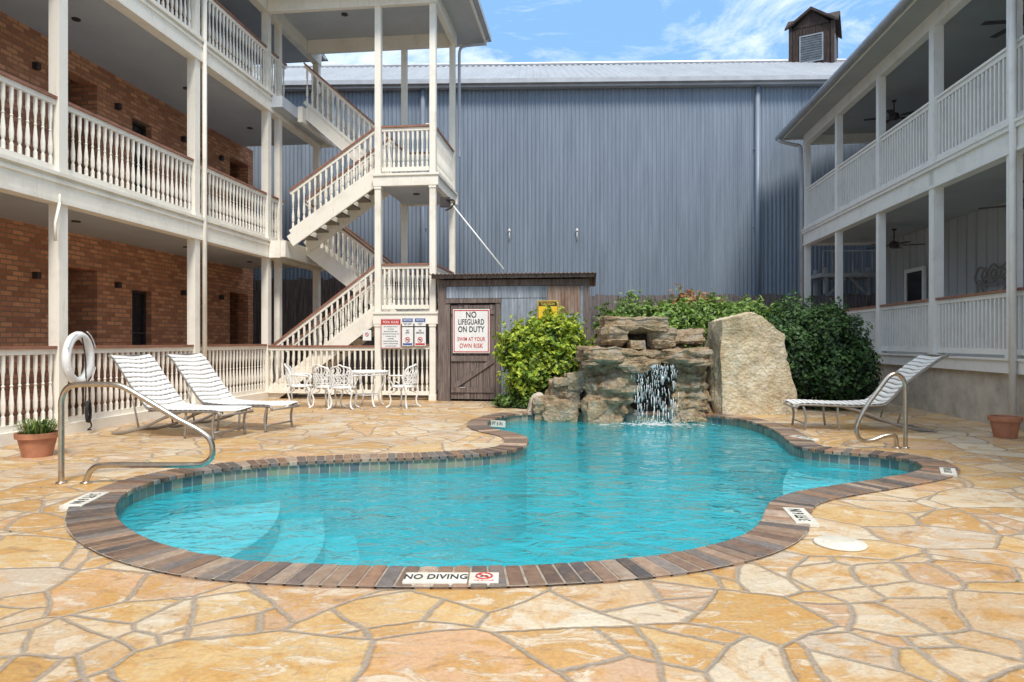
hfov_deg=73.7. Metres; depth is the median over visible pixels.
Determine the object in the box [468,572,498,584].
no diving symbol tile
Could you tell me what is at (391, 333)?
pool rules sign
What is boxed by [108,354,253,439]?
pool lounge chair
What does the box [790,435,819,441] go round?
depth marker
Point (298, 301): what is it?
wooden fence
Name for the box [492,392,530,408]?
shrub
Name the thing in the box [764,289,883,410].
ivy mass
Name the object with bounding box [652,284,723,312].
red tipped shrub
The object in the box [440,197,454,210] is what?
net head
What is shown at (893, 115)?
ceiling fan
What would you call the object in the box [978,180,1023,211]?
ceiling fan
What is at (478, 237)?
telescopic pole
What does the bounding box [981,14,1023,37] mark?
ceiling fan
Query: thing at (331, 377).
cast iron chair
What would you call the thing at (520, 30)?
sky
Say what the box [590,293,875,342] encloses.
wooden fence
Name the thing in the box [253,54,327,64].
roof
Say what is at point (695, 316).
hedge
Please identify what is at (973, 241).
board and batten walls
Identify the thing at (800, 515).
depth marker
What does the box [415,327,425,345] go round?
no smoking sign
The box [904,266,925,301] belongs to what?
door and window trim
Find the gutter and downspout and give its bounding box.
[775,0,911,305]
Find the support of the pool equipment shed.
on the flagstone patio
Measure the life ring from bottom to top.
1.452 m
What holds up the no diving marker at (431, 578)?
on the swimming pool
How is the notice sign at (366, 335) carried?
attached to the stair tower
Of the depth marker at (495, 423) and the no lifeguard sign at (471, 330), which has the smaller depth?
the depth marker at (495, 423)
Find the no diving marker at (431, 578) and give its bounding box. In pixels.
[402,572,468,584]
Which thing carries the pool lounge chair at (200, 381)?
on the flagstone patio
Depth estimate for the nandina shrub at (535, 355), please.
13.70 m
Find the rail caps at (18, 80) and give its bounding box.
[0,0,286,349]
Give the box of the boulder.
[704,312,796,414]
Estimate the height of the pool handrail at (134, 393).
0.972 m
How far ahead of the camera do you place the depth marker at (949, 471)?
6.89 m
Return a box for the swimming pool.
[64,411,959,589]
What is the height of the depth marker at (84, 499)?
0.034 m
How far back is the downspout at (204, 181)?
13.23 m
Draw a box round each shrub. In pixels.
[491,302,595,407]
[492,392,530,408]
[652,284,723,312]
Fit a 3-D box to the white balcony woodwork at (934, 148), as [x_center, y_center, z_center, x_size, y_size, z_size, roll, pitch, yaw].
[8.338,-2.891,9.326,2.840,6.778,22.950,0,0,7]
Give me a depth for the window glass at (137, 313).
15.10 m
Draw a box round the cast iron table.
[346,370,388,407]
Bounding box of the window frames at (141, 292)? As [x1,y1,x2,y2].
[132,121,145,363]
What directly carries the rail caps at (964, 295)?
attached to the white balcony woodwork at (934, 148)
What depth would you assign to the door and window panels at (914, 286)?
18.15 m
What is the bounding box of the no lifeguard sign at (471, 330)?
[453,309,489,352]
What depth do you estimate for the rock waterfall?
12.43 m
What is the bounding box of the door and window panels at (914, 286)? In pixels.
[907,270,921,300]
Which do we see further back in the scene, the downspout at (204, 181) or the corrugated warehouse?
the corrugated warehouse
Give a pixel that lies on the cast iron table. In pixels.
(374, 372)
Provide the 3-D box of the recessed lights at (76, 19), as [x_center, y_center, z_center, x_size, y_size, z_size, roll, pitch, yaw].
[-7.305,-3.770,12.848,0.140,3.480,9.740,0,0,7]
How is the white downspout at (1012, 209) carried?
attached to the white balcony woodwork at (934, 148)
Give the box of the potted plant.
[10,417,74,457]
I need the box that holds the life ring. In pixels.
[61,331,95,430]
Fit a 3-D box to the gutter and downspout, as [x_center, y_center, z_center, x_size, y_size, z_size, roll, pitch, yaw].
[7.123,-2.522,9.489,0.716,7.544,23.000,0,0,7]
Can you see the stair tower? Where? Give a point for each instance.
(377, 27)
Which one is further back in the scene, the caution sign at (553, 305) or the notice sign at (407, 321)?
the notice sign at (407, 321)
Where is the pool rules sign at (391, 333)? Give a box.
[381,318,400,348]
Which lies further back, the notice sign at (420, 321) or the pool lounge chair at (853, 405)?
the notice sign at (420, 321)
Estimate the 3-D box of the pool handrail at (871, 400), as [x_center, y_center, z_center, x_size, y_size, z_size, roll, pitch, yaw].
[4.658,0.870,8.600,0.694,0.963,0.100,0,0,0]
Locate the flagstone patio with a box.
[0,382,1023,681]
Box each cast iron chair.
[284,363,314,406]
[308,364,345,409]
[326,364,359,409]
[386,364,420,408]
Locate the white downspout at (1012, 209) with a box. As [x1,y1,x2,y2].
[1009,0,1016,415]
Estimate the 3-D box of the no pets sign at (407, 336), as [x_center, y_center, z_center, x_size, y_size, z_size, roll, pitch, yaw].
[-2.361,-0.100,15.430,0.260,0.420,0.022,0,0,6]
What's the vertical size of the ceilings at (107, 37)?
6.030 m
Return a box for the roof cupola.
[785,6,841,62]
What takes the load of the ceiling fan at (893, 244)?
hanging from the ceilings at (970, 45)
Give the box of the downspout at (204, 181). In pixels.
[54,0,206,404]
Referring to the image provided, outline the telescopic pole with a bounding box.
[451,204,503,269]
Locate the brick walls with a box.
[0,0,252,420]
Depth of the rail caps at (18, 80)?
11.40 m
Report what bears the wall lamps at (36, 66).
attached to the brick walls
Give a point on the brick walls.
(99, 307)
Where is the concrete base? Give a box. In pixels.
[867,364,1023,430]
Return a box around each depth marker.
[59,492,108,509]
[489,420,505,426]
[782,507,818,527]
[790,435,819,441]
[939,467,956,476]
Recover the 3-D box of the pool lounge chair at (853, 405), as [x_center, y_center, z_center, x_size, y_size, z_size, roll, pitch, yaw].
[5.405,0.780,10.522,2.183,1.155,0.684,0,0,6]
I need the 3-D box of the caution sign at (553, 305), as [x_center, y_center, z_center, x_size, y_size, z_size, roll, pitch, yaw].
[0.791,-0.580,15.044,0.460,0.620,0.026,0,0,6]
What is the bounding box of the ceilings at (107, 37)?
[0,0,325,268]
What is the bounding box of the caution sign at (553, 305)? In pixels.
[537,301,557,321]
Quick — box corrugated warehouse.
[247,59,875,381]
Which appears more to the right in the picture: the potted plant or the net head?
the net head
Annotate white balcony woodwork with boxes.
[0,0,321,446]
[781,0,1023,374]
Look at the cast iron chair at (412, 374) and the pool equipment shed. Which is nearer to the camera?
the cast iron chair at (412, 374)
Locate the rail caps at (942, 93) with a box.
[806,35,1023,189]
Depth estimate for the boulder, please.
12.52 m
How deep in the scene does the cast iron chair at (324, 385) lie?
13.56 m
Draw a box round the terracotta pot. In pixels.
[987,414,1023,438]
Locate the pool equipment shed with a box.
[429,271,596,400]
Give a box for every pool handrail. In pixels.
[55,381,215,483]
[854,372,909,448]
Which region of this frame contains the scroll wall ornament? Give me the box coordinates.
[974,262,1005,292]
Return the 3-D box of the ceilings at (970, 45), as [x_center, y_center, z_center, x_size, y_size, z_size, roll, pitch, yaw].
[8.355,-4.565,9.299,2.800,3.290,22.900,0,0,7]
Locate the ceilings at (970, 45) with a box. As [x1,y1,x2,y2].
[784,0,1023,242]
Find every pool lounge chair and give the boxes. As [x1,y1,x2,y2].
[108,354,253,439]
[165,353,299,431]
[783,354,948,431]
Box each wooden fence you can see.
[253,278,437,383]
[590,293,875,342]
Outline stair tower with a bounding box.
[267,0,490,400]
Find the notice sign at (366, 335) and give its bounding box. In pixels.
[363,330,370,340]
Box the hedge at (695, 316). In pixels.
[591,288,783,347]
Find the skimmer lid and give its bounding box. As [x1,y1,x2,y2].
[813,535,867,551]
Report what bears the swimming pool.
in the flagstone patio
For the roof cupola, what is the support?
on the corrugated warehouse
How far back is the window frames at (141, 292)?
15.27 m
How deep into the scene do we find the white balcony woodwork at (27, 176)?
12.04 m
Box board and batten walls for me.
[886,49,1023,348]
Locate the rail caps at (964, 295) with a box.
[845,287,1023,310]
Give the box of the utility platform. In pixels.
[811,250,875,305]
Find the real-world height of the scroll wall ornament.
0.827 m
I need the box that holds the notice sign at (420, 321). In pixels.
[415,318,425,325]
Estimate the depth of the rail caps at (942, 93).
13.08 m
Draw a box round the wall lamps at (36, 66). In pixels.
[32,62,223,299]
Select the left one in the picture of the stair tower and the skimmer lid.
the stair tower
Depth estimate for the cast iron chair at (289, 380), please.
13.84 m
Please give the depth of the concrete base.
11.95 m
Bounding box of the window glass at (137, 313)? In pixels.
[132,124,142,372]
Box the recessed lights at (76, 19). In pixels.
[71,17,252,262]
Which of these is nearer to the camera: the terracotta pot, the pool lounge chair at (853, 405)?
the terracotta pot
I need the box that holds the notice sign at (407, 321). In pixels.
[402,318,412,325]
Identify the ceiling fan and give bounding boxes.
[864,99,915,123]
[866,228,924,248]
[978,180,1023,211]
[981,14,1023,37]
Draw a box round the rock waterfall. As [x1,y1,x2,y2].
[527,316,713,434]
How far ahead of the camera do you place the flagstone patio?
3.54 m
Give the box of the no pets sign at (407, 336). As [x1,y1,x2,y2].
[402,327,412,345]
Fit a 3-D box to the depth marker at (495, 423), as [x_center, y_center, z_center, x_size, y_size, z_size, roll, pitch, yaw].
[-0.264,1.390,11.489,0.340,0.110,0.013,0,0,25]

